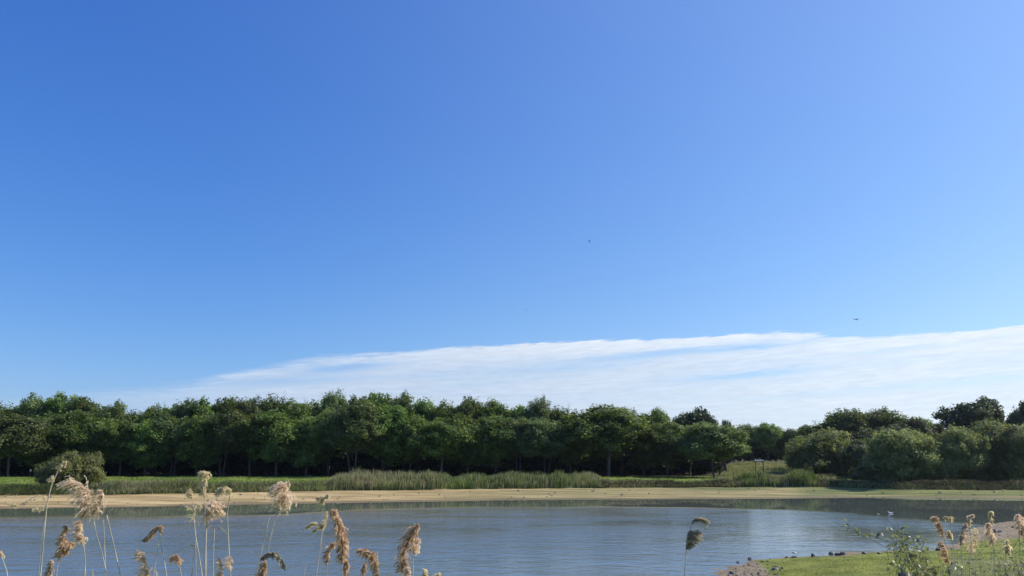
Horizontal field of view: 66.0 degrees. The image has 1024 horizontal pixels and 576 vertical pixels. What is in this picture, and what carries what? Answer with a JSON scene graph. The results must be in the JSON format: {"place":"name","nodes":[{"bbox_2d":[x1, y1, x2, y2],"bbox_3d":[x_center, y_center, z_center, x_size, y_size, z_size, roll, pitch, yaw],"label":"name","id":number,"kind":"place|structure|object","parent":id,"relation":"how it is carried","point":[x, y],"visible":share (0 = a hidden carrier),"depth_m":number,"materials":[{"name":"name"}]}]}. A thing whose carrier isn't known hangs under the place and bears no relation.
{"place":"outdoors","nodes":[
{"label":"outdoors","id":0,"kind":"place"},
{"bbox_2d":[0,497,1023,575],"bbox_3d":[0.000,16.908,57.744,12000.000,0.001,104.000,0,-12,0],"label":"lake water","id":1,"kind":"structure","parent":0,"point":[639,537],"depth_m":46.20,"materials":[{"name":"liquid"}]},
{"bbox_2d":[0,485,1023,508],"bbox_3d":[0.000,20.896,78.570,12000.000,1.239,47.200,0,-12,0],"label":"beach","id":2,"kind":"structure","parent":0,"point":[366,496],"depth_m":87.14,"materials":[{"name":"sand"}]},
{"bbox_2d":[84,477,340,494],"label":"sedge","id":3,"kind":"object","parent":2,"relation":"on","point":[122,487],"visible":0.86,"depth_m":84.93,"materials":[{"name":"green grass blades"}]},
{"bbox_2d":[330,466,601,490],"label":"reed bed","id":4,"kind":"object","parent":2,"relation":"on","point":[384,481],"visible":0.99,"depth_m":94.84,"materials":[{"name":"plant"}]},
{"bbox_2d":[4,486,1023,575],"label":"rocks","id":5,"kind":"object","parent":2,"relation":"on","point":[752,574],"visible":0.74,"depth_m":40.87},
{"bbox_2d":[0,458,1023,493],"bbox_3d":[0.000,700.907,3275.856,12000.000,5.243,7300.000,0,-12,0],"label":"ground","id":6,"kind":"structure","parent":0,"point":[166,475],"depth_m":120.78,"materials":[{"name":"green plant"}]},
{"bbox_2d":[0,457,37,474],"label":"undergrowth tree","id":7,"kind":"object","parent":6,"relation":"on","point":[14,467],"visible":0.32,"depth_m":132.51,"materials":[{"name":"green plant"}]},
{"bbox_2d":[13,392,46,474],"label":"tree","id":8,"kind":"object","parent":6,"relation":"on","point":[30,406],"visible":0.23,"depth_m":134.60,"materials":[{"name":"green plant"}]},
{"bbox_2d":[0,411,60,476],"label":"tree","id":9,"kind":"object","parent":6,"relation":"on","point":[22,433],"visible":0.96,"depth_m":120.58,"materials":[{"name":"green plant"}]},
{"bbox_2d":[16,412,65,467],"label":"tree","id":10,"kind":"object","parent":6,"relation":"on","point":[30,460],"visible":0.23,"depth_m":125.68,"materials":[{"name":"green plant"}]},
{"bbox_2d":[0,483,89,495],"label":"bank grass","id":11,"kind":"structure","parent":6,"relation":"on","point":[25,489],"depth_m":80.98,"materials":[{"name":"plant"}]},
{"bbox_2d":[33,390,79,419],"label":"tree","id":12,"kind":"object","parent":6,"relation":"on","point":[57,403],"visible":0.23,"depth_m":135.32,"materials":[{"name":"green plant"}]},
{"bbox_2d":[52,525,75,575],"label":"reed","id":13,"kind":"object","parent":6,"relation":"on","point":[61,550],"visible":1,"depth_m":4.77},
{"bbox_2d":[33,449,106,484],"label":"willow bush","id":14,"kind":"object","parent":6,"relation":"on","point":[77,467],"visible":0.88,"depth_m":85.33,"materials":[{"name":"green plant"}]},
{"bbox_2d":[46,408,98,457],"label":"tree","id":15,"kind":"object","parent":6,"relation":"on","point":[62,432],"visible":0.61,"depth_m":126.43,"materials":[{"name":"green plant"}]},
{"bbox_2d":[55,475,94,575],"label":"reed","id":16,"kind":"object","parent":6,"relation":"on","point":[80,489],"visible":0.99,"depth_m":4.82,"materials":[{"name":"plant"}]},
{"bbox_2d":[68,520,87,575],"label":"reed","id":17,"kind":"object","parent":6,"relation":"on","point":[79,537],"visible":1,"depth_m":4.67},
{"bbox_2d":[65,396,101,414],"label":"tree","id":18,"kind":"object","parent":6,"relation":"on","point":[84,404],"visible":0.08,"depth_m":135.45,"materials":[{"name":"green plant"}]},
{"bbox_2d":[65,414,125,466],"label":"tree","id":19,"kind":"object","parent":6,"relation":"on","point":[87,442],"visible":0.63,"depth_m":126.76,"materials":[{"name":"green plant"}]},
{"bbox_2d":[85,489,106,574],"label":"reed","id":20,"kind":"object","parent":6,"relation":"on","point":[99,495],"visible":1,"depth_m":4.82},
{"bbox_2d":[91,398,127,474],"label":"tree","id":21,"kind":"object","parent":6,"relation":"on","point":[118,410],"visible":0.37,"depth_m":135.14,"materials":[{"name":"green plant"}]},
{"bbox_2d":[91,420,141,475],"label":"tree","id":22,"kind":"object","parent":6,"relation":"on","point":[109,441],"visible":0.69,"depth_m":126.14,"materials":[{"name":"green plant"}]},
{"bbox_2d":[132,549,157,575],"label":"reed","id":23,"kind":"object","parent":6,"relation":"on","point":[143,567],"visible":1,"depth_m":4.66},
{"bbox_2d":[121,419,176,475],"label":"tree","id":24,"kind":"object","parent":6,"relation":"on","point":[147,456],"visible":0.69,"depth_m":126.24,"materials":[{"name":"green plant"}]},
{"bbox_2d":[137,402,172,474],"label":"tree","id":25,"kind":"object","parent":6,"relation":"on","point":[151,413],"visible":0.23,"depth_m":135.05,"materials":[{"name":"green plant"}]},
{"bbox_2d":[142,413,189,475],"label":"tree","id":26,"kind":"object","parent":6,"relation":"on","point":[171,425],"visible":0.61,"depth_m":126.67,"materials":[{"name":"green plant"}]},
{"bbox_2d":[158,397,197,474],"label":"tree","id":27,"kind":"object","parent":6,"relation":"on","point":[180,413],"visible":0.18,"depth_m":134.78,"materials":[{"name":"green plant"}]},
{"bbox_2d":[168,458,217,474],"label":"bush","id":28,"kind":"object","parent":6,"relation":"on","point":[182,466],"visible":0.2,"depth_m":134.03,"materials":[{"name":"green plant"}]},
{"bbox_2d":[170,413,227,475],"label":"tree","id":29,"kind":"object","parent":6,"relation":"on","point":[194,437],"visible":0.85,"depth_m":126.51,"materials":[{"name":"green plant"}]},
{"bbox_2d":[182,395,219,470],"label":"tree","id":30,"kind":"object","parent":6,"relation":"on","point":[204,408],"visible":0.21,"depth_m":134.17,"materials":[{"name":"green plant"}]},
{"bbox_2d":[196,471,211,575],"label":"reed","id":31,"kind":"object","parent":6,"relation":"on","point":[204,475],"visible":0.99,"depth_m":5.05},
{"bbox_2d":[194,495,226,575],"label":"reed","id":32,"kind":"object","parent":6,"relation":"on","point":[217,506],"visible":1,"depth_m":4.81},
{"bbox_2d":[192,452,244,474],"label":"undergrowth tree","id":33,"kind":"object","parent":6,"relation":"on","point":[230,456],"visible":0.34,"depth_m":132.48,"materials":[{"name":"green plant"}]},
{"bbox_2d":[201,406,246,475],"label":"tree","id":34,"kind":"object","parent":6,"relation":"on","point":[222,441],"visible":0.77,"depth_m":127.00,"materials":[{"name":"green plant"}]},
{"bbox_2d":[215,394,240,474],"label":"tree","id":35,"kind":"object","parent":6,"relation":"on","point":[227,403],"visible":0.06,"depth_m":136.03,"materials":[{"name":"green plant"}]},
{"bbox_2d":[222,411,274,475],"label":"tree","id":36,"kind":"object","parent":6,"relation":"on","point":[246,426],"visible":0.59,"depth_m":126.34,"materials":[{"name":"green plant"}]},
{"bbox_2d":[234,395,267,417],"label":"tree","id":37,"kind":"object","parent":6,"relation":"on","point":[250,405],"visible":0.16,"depth_m":136.27,"materials":[{"name":"green plant"}]},
{"bbox_2d":[238,451,291,474],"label":"undergrowth tree","id":38,"kind":"object","parent":6,"relation":"on","point":[260,465],"visible":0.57,"depth_m":132.02,"materials":[{"name":"green plant"}]},
{"bbox_2d":[247,408,301,475],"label":"tree","id":39,"kind":"object","parent":6,"relation":"on","point":[278,432],"visible":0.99,"depth_m":125.47,"materials":[{"name":"green plant"}]},
{"bbox_2d":[261,392,291,474],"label":"tree","id":40,"kind":"object","parent":6,"relation":"on","point":[272,404],"visible":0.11,"depth_m":137.53,"materials":[{"name":"green plant"}]},
{"bbox_2d":[264,480,296,560],"bbox_3d":[-1.466,2.296,4.650,0.282,2.266,0.207,-6,-13,26],"label":"reed","id":41,"kind":"object","parent":6,"relation":"on","point":[276,490],"visible":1,"depth_m":4.83,"materials":[{"name":"plant"}]},
{"bbox_2d":[279,397,317,474],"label":"tree","id":42,"kind":"object","parent":6,"relation":"on","point":[297,410],"visible":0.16,"depth_m":134.11,"materials":[{"name":"green plant"}]},
{"bbox_2d":[286,412,335,475],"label":"tree","id":43,"kind":"object","parent":6,"relation":"on","point":[307,452],"visible":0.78,"depth_m":126.82,"materials":[{"name":"green plant"}]},
{"bbox_2d":[304,407,343,474],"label":"tree","id":44,"kind":"object","parent":6,"relation":"on","point":[324,431],"visible":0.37,"depth_m":127.73,"materials":[{"name":"green plant"}]},
{"bbox_2d":[308,450,346,474],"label":"undergrowth tree","id":45,"kind":"object","parent":6,"relation":"on","point":[321,468],"visible":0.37,"depth_m":132.37,"materials":[{"name":"green plant"}]},
{"bbox_2d":[321,388,346,450],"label":"tree","id":46,"kind":"object","parent":6,"relation":"on","point":[331,401],"visible":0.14,"depth_m":135.81,"materials":[{"name":"green plant"}]},
{"bbox_2d":[329,509,350,568],"bbox_3d":[-1.043,2.377,4.608,0.136,2.100,0.119,9,-15,-37],"label":"reed","id":47,"kind":"object","parent":6,"relation":"on","point":[341,545],"visible":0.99,"depth_m":4.78,"materials":[{"name":"plant"}]},
{"bbox_2d":[324,449,374,473],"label":"undergrowth tree","id":48,"kind":"object","parent":6,"relation":"on","point":[343,459],"visible":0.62,"depth_m":132.19,"materials":[{"name":"green plant"}]},
{"bbox_2d":[323,396,388,473],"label":"tree","id":49,"kind":"object","parent":6,"relation":"on","point":[351,427],"visible":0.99,"depth_m":124.22,"materials":[{"name":"green plant"}]},
{"bbox_2d":[354,547,380,575],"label":"reed","id":50,"kind":"object","parent":6,"relation":"on","point":[365,553],"visible":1,"depth_m":4.76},
{"bbox_2d":[349,452,400,473],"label":"undergrowth tree","id":51,"kind":"object","parent":6,"relation":"on","point":[375,465],"visible":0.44,"depth_m":132.11,"materials":[{"name":"green plant"}]},
{"bbox_2d":[358,390,391,452],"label":"tree","id":52,"kind":"object","parent":6,"relation":"on","point":[377,399],"visible":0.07,"depth_m":136.57,"materials":[{"name":"green plant"}]},
{"bbox_2d":[364,403,411,471],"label":"tree","id":53,"kind":"object","parent":6,"relation":"on","point":[387,447],"visible":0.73,"depth_m":126.67,"materials":[{"name":"green plant"}]},
{"bbox_2d":[382,389,414,417],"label":"tree","id":54,"kind":"object","parent":6,"relation":"on","point":[404,400],"visible":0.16,"depth_m":137.16,"materials":[{"name":"green plant"}]},
{"bbox_2d":[393,523,419,575],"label":"reed","id":55,"kind":"object","parent":6,"relation":"on","point":[407,541],"visible":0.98,"depth_m":4.77,"materials":[{"name":"plant"}]},
{"bbox_2d":[394,412,426,470],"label":"tree","id":56,"kind":"object","parent":6,"relation":"on","point":[406,454],"visible":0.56,"depth_m":126.71,"materials":[{"name":"green plant"}]},
{"bbox_2d":[407,397,440,473],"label":"tree","id":57,"kind":"object","parent":6,"relation":"on","point":[423,408],"visible":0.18,"depth_m":136.27,"materials":[{"name":"green plant"}]},
{"bbox_2d":[411,455,458,474],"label":"undergrowth tree","id":58,"kind":"object","parent":6,"relation":"on","point":[436,465],"visible":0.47,"depth_m":132.88,"materials":[{"name":"green plant"}]},
{"bbox_2d":[404,416,478,473],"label":"tree","id":59,"kind":"object","parent":6,"relation":"on","point":[436,438],"visible":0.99,"depth_m":122.70,"materials":[{"name":"green plant"}]},
{"bbox_2d":[432,398,460,474],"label":"tree","id":60,"kind":"object","parent":6,"relation":"on","point":[448,411],"visible":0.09,"depth_m":136.06,"materials":[{"name":"green plant"}]},
{"bbox_2d":[446,412,493,474],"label":"tree","id":61,"kind":"object","parent":6,"relation":"on","point":[468,454],"visible":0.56,"depth_m":126.40,"materials":[{"name":"green plant"}]},
{"bbox_2d":[453,395,487,473],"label":"tree","id":62,"kind":"object","parent":6,"relation":"on","point":[467,406],"visible":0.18,"depth_m":134.31,"materials":[{"name":"green plant"}]},
{"bbox_2d":[468,414,520,473],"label":"tree","id":63,"kind":"object","parent":6,"relation":"on","point":[491,445],"visible":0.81,"depth_m":126.41,"materials":[{"name":"green plant"}]},
{"bbox_2d":[475,398,513,473],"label":"tree","id":64,"kind":"object","parent":6,"relation":"on","point":[496,409],"visible":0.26,"depth_m":134.47,"materials":[{"name":"green plant"}]},
{"bbox_2d":[471,457,525,474],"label":"undergrowth tree","id":65,"kind":"object","parent":6,"relation":"on","point":[509,464],"visible":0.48,"depth_m":131.86,"materials":[{"name":"green plant"}]},
{"bbox_2d":[495,416,538,473],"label":"tree","id":66,"kind":"object","parent":6,"relation":"on","point":[514,424],"visible":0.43,"depth_m":127.14,"materials":[{"name":"green plant"}]},
{"bbox_2d":[512,455,542,474],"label":"undergrowth tree","id":67,"kind":"object","parent":6,"relation":"on","point":[528,467],"visible":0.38,"depth_m":133.57,"materials":[{"name":"green plant"}]},
{"bbox_2d":[526,395,554,473],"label":"tree","id":68,"kind":"object","parent":6,"relation":"on","point":[537,409],"visible":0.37,"depth_m":134.54,"materials":[{"name":"green plant"}]},
{"bbox_2d":[514,416,570,474],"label":"tree","id":69,"kind":"object","parent":6,"relation":"on","point":[546,442],"visible":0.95,"depth_m":125.43,"materials":[{"name":"green plant"}]},
{"bbox_2d":[548,405,579,474],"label":"tree","id":70,"kind":"object","parent":6,"relation":"on","point":[557,415],"visible":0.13,"depth_m":135.44,"materials":[{"name":"green plant"}]},
{"bbox_2d":[542,455,592,474],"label":"undergrowth tree","id":71,"kind":"object","parent":6,"relation":"on","point":[556,464],"visible":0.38,"depth_m":132.74,"materials":[{"name":"green plant"}]},
{"bbox_2d":[556,423,589,474],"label":"tree","id":72,"kind":"object","parent":6,"relation":"on","point":[575,454],"visible":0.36,"depth_m":127.93,"materials":[{"name":"green plant"}]},
{"bbox_2d":[558,403,653,476],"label":"tree","id":73,"kind":"object","parent":6,"relation":"on","point":[601,430],"visible":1,"depth_m":122.24,"materials":[{"name":"green plant"}]},
{"bbox_2d":[590,451,631,474],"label":"undergrowth tree","id":74,"kind":"object","parent":6,"relation":"on","point":[601,465],"visible":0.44,"depth_m":135.86,"materials":[{"name":"green plant"}]},
{"bbox_2d":[605,453,653,474],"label":"undergrowth tree","id":75,"kind":"object","parent":6,"relation":"on","point":[629,469],"visible":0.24,"depth_m":135.25,"materials":[{"name":"green plant"}]},
{"bbox_2d":[625,418,665,475],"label":"tree","id":76,"kind":"object","parent":6,"relation":"on","point":[638,451],"visible":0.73,"depth_m":126.41,"materials":[{"name":"green plant"}]},
{"bbox_2d":[641,406,669,474],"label":"tree","id":77,"kind":"object","parent":6,"relation":"on","point":[657,416],"visible":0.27,"depth_m":133.24,"materials":[{"name":"green plant"}]},
{"bbox_2d":[646,421,689,475],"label":"tree","id":78,"kind":"object","parent":6,"relation":"on","point":[666,445],"visible":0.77,"depth_m":125.89,"materials":[{"name":"green plant"}]},
{"bbox_2d":[597,477,742,487],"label":"bank scrub","id":79,"kind":"object","parent":6,"relation":"on","point":[716,482],"visible":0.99,"depth_m":100.45,"materials":[{"name":"plant"}]},
{"bbox_2d":[653,457,705,474],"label":"undergrowth tree","id":80,"kind":"object","parent":6,"relation":"on","point":[684,466],"visible":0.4,"depth_m":132.55,"materials":[{"name":"green plant"}]},
{"bbox_2d":[662,423,700,475],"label":"tree","id":81,"kind":"object","parent":6,"relation":"on","point":[679,437],"visible":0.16,"depth_m":125.27,"materials":[{"name":"green plant"}]},
{"bbox_2d":[673,406,718,474],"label":"oak tree","id":82,"kind":"object","parent":6,"relation":"on","point":[695,417],"visible":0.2,"depth_m":136.09,"materials":[{"name":"green plant"}]},
{"bbox_2d":[684,517,709,575],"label":"reed","id":83,"kind":"object","parent":6,"relation":"on","point":[693,538],"visible":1,"depth_m":4.78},
{"bbox_2d":[675,456,727,474],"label":"undergrowth tree","id":84,"kind":"object","parent":6,"relation":"on","point":[707,468],"visible":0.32,"depth_m":134.42,"materials":[{"name":"green plant"}]},
{"bbox_2d":[676,420,751,476],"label":"tree","id":85,"kind":"object","parent":6,"relation":"on","point":[705,440],"visible":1,"depth_m":119.15,"materials":[{"name":"green plant"}]},
{"bbox_2d":[750,422,784,460],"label":"tree","id":86,"kind":"object","parent":6,"relation":"on","point":[765,437],"visible":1,"depth_m":185.43,"materials":[{"name":"green plant"}]},
{"bbox_2d":[731,468,819,486],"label":"reed clump","id":87,"kind":"object","parent":6,"relation":"on","point":[799,477],"visible":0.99,"depth_m":101.56,"materials":[{"name":"plant"}]},
{"bbox_2d":[717,459,836,480],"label":"meadow grass","id":88,"kind":"structure","parent":6,"relation":"on","point":[773,467],"depth_m":137.01,"materials":[{"name":"plant"}]},
{"bbox_2d":[790,420,828,439],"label":"tree","id":89,"kind":"object","parent":6,"relation":"on","point":[804,430],"visible":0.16,"depth_m":139.49,"materials":[{"name":"green plant"}]},
{"bbox_2d":[783,426,867,475],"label":"willow tree","id":90,"kind":"object","parent":6,"relation":"on","point":[820,451],"visible":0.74,"depth_m":121.71,"materials":[{"name":"green plant"}]},
{"bbox_2d":[811,411,850,438],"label":"tree","id":91,"kind":"object","parent":6,"relation":"on","point":[831,419],"visible":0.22,"depth_m":137.37,"materials":[{"name":"green plant"}]},
{"bbox_2d":[838,439,871,476],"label":"willow tree","id":92,"kind":"object","parent":6,"relation":"on","point":[852,452],"visible":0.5,"depth_m":115.03,"materials":[{"name":"green plant"}]},
{"bbox_2d":[829,407,884,440],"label":"tree","id":93,"kind":"object","parent":6,"relation":"on","point":[856,419],"visible":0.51,"depth_m":135.04,"materials":[{"name":"green plant"}]},
{"bbox_2d":[874,410,922,429],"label":"tree","id":94,"kind":"object","parent":6,"relation":"on","point":[889,419],"visible":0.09,"depth_m":135.21,"materials":[{"name":"green plant"}]},
{"bbox_2d":[856,427,944,480],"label":"willow tree","id":95,"kind":"object","parent":6,"relation":"on","point":[905,452],"visible":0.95,"depth_m":98.95,"materials":[{"name":"green plant"}]},
{"bbox_2d":[873,416,941,435],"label":"willow tree","id":96,"kind":"object","parent":6,"relation":"on","point":[912,423],"visible":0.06,"depth_m":125.64,"materials":[{"name":"green plant"}]},
{"bbox_2d":[814,478,1023,489],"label":"bank scrub","id":97,"kind":"object","parent":6,"relation":"on","point":[963,483],"visible":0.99,"depth_m":94.39,"materials":[{"name":"plant"}]},
{"bbox_2d":[934,463,960,480],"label":"shrub","id":98,"kind":"object","parent":6,"relation":"on","point":[943,472],"visible":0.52,"depth_m":97.89,"materials":[{"name":"green plant"}]},
{"bbox_2d":[934,425,991,473],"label":"willow tree","id":99,"kind":"object","parent":6,"relation":"on","point":[960,450],"visible":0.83,"depth_m":98.98,"materials":[{"name":"green plant"}]},
{"bbox_2d":[931,395,1007,429],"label":"oak tree","id":100,"kind":"object","parent":6,"relation":"on","point":[985,408],"visible":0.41,"depth_m":129.23,"materials":[{"name":"green plant"}]},
{"bbox_2d":[953,471,988,481],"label":"shrub","id":101,"kind":"object","parent":6,"relation":"on","point":[975,475],"visible":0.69,"depth_m":98.27,"materials":[{"name":"green plant"}]},
{"bbox_2d":[977,466,1012,481],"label":"shrub","id":102,"kind":"object","parent":6,"relation":"on","point":[999,476],"visible":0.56,"depth_m":98.37,"materials":[{"name":"green plant"}]},
{"bbox_2d":[971,418,1023,480],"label":"willow tree","id":103,"kind":"object","parent":6,"relation":"on","point":[1006,450],"visible":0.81,"depth_m":99.37,"materials":[{"name":"green plant"}]},
{"bbox_2d":[1004,401,1023,426],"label":"oak tree","id":104,"kind":"object","parent":6,"relation":"on","point":[1016,417],"visible":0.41,"depth_m":129.04,"materials":[{"name":"green plant"}]},
{"bbox_2d":[0,0,1023,431],"label":"sky","id":105,"kind":"structure","parent":0,"point":[300,200],"materials":[{"name":"blue"}]},
{"bbox_2d":[711,521,1023,575],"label":"grassy spit","id":106,"kind":"structure","parent":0,"point":[1012,533],"depth_m":32.56,"materials":[{"name":"plant"}]},
{"bbox_2d":[837,514,969,575],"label":"sapling","id":107,"kind":"object","parent":106,"relation":"on","point":[909,558],"visible":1,"depth_m":5.70,"materials":[{"name":"green plant"}]},
{"bbox_2d":[947,552,1023,575],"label":"dead straw","id":108,"kind":"object","parent":106,"relation":"on","point":[980,570],"visible":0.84,"depth_m":5.97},
{"bbox_2d":[747,536,1023,575],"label":"spit grass","id":109,"kind":"structure","parent":0,"point":[885,560],"depth_m":32.81,"materials":[{"name":"plant"}]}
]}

